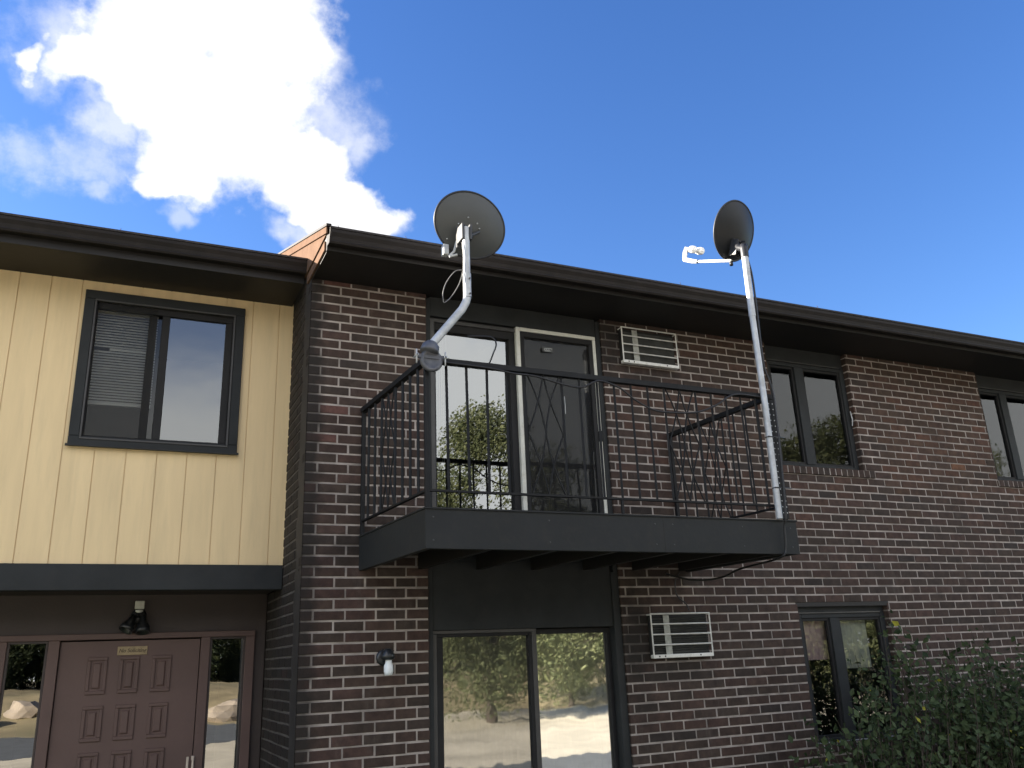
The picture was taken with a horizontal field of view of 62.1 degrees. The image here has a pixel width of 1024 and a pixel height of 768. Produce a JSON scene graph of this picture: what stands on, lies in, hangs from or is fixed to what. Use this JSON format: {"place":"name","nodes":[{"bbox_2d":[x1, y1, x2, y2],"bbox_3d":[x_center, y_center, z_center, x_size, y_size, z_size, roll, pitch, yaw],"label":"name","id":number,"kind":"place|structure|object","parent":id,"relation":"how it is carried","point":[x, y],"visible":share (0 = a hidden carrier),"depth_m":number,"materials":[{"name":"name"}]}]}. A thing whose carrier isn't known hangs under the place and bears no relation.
{"place":"outdoors","nodes":[
{"label":"outdoors","id":0,"kind":"place"},
{"bbox_2d":[0,0,1023,341],"label":"sky","id":1,"kind":"structure","parent":0,"point":[873,149],"materials":[{"name":"blue"}]},
{"bbox_2d":[784,609,1023,767],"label":"bush","id":2,"kind":"object","parent":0,"point":[976,741],"visible":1,"depth_m":6.40,"materials":[{"name":"green plant"}]},
{"bbox_3d":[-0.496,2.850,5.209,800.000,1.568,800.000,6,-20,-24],"label":"ground","id":3,"kind":"structure","parent":0,"visible":0},
{"bbox_2d":[0,212,1023,767],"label":"apartment building","id":4,"kind":"structure","parent":3,"relation":"on","point":[288,494],"depth_m":6.11,"materials":[{"name":"brick"}]},
{"bbox_2d":[47,639,199,767],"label":"front door","id":5,"kind":"structure","parent":4,"relation":"in","point":[111,710],"depth_m":5.88,"materials":[{"name":"brown paint"}]},
{"bbox_2d":[117,646,147,654],"bbox_3d":[-2.675,1.879,5.999,0.194,0.058,0.008,6,-20,-24],"label":"door sign","id":6,"kind":"object","parent":5,"relation":"attached to","point":[133,650],"visible":1,"depth_m":6.00,"materials":[{"name":"gold metal"}]},
{"bbox_2d":[119,601,149,634],"bbox_3d":[-2.661,1.655,6.016,0.207,0.231,0.133,6,-20,-24],"label":"floodlight","id":7,"kind":"object","parent":4,"relation":"attached to","point":[138,616],"visible":1,"depth_m":6.00,"materials":[{"name":"black metal"}]},
{"bbox_2d":[65,289,245,454],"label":"slider window","id":8,"kind":"structure","parent":4,"relation":"in","point":[151,328],"depth_m":6.10,"materials":[{"name":"grey paint"}]},
{"bbox_2d":[376,648,394,675],"bbox_3d":[-0.795,1.755,5.374,0.099,0.164,0.120,6,-20,-24],"label":"wall lantern","id":9,"kind":"object","parent":4,"relation":"attached to","point":[385,657],"depth_m":5.35,"materials":[{"name":"black glass"}]},
{"bbox_2d":[413,190,504,371],"bbox_3d":[-0.310,-0.625,5.251,0.705,1.278,0.257,8,-21,-30],"label":"satellite dish","id":10,"kind":"object","parent":4,"relation":"attached to","point":[472,222],"visible":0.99,"depth_m":5.37,"materials":[{"name":"metal"}]},
{"bbox_2d":[442,244,463,302],"bbox_3d":[-0.355,-0.678,5.131,0.138,0.423,0.016,6,-20,-24],"label":"cable","id":11,"kind":"object","parent":10,"relation":"attached to","point":[451,275],"visible":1,"depth_m":5.12,"materials":[{"name":"black rubber"}]},
{"bbox_2d":[430,317,521,509],"bbox_3d":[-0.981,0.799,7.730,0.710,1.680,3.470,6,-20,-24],"label":"fixed window","id":12,"kind":"structure","parent":4,"relation":"in","point":[456,344],"depth_m":6.99,"materials":[{"name":"brown metal"}]},
{"bbox_2d":[467,335,496,362],"bbox_3d":[-0.180,-0.209,5.125,0.184,0.183,0.024,2,-18,-13],"label":"cable","id":13,"kind":"object","parent":4,"relation":"attached to","point":[488,337],"visible":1,"depth_m":5.14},
{"bbox_2d":[433,627,619,767],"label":"sliding door","id":14,"kind":"structure","parent":4,"relation":"in","point":[530,697],"depth_m":5.82,"materials":[{"name":"clear glass"}]},
{"bbox_2d":[514,327,607,512],"bbox_3d":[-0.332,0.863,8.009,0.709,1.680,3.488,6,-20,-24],"label":"storm door","id":15,"kind":"structure","parent":4,"relation":"in","point":[534,348],"depth_m":6.62,"materials":[{"name":"brown metal"}]},
{"bbox_2d":[443,361,760,413],"bbox_3d":[0.686,0.066,5.402,2.390,0.192,0.011,6,-20,-24],"label":"cable","id":16,"kind":"object","parent":4,"relation":"attached to","point":[628,394],"visible":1,"depth_m":5.37,"materials":[{"name":"black rubber"}]},
{"bbox_2d":[617,326,678,369],"bbox_3d":[1.123,-0.288,7.043,0.543,0.314,0.093,6,-20,-24],"label":"air conditioner","id":17,"kind":"object","parent":4,"relation":"attached to","point":[647,349],"visible":1,"depth_m":7.02,"materials":[{"name":"white metal"}]},
{"bbox_2d":[646,612,713,658],"bbox_3d":[1.249,1.876,6.360,0.538,0.319,0.093,6,-20,-24],"label":"air conditioner","id":18,"kind":"object","parent":4,"relation":"attached to","point":[675,635],"visible":1,"depth_m":6.34,"materials":[{"name":"white metal"}]},
{"bbox_2d":[674,572,689,610],"bbox_3d":[1.288,1.579,6.476,0.115,0.290,0.013,5,-19,-21],"label":"cable","id":19,"kind":"object","parent":4,"relation":"attached to","point":[676,593],"visible":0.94,"depth_m":6.46,"materials":[{"name":"black rubber"}]},
{"bbox_2d":[666,262,786,580],"bbox_3d":[1.470,0.271,6.329,0.112,2.294,1.188,10,-22,-33],"label":"cable","id":20,"kind":"object","parent":4,"relation":"attached to","point":[782,476],"visible":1,"depth_m":5.90,"materials":[{"name":"black rubber"}]},
{"bbox_2d":[682,200,791,518],"bbox_3d":[1.606,-0.181,6.252,0.397,2.439,0.661,21,-29,-51],"label":"satellite dish","id":21,"kind":"object","parent":4,"relation":"attached to","point":[733,230],"visible":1,"depth_m":6.37,"materials":[{"name":"metal"}]},
{"bbox_2d":[764,345,875,478],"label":"casement window","id":22,"kind":"structure","parent":4,"relation":"in","point":[813,412],"depth_m":7.95,"materials":[{"name":"grey paint"}]},
{"bbox_2d":[797,606,922,753],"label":"casement window","id":23,"kind":"structure","parent":4,"relation":"in","point":[831,635],"depth_m":7.18,"materials":[{"name":"clear glass"}]},
{"bbox_2d":[975,375,1023,487],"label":"casement window","id":24,"kind":"structure","parent":4,"relation":"in","point":[1002,400],"depth_m":8.99,"materials":[{"name":"grey paint"}]}
]}

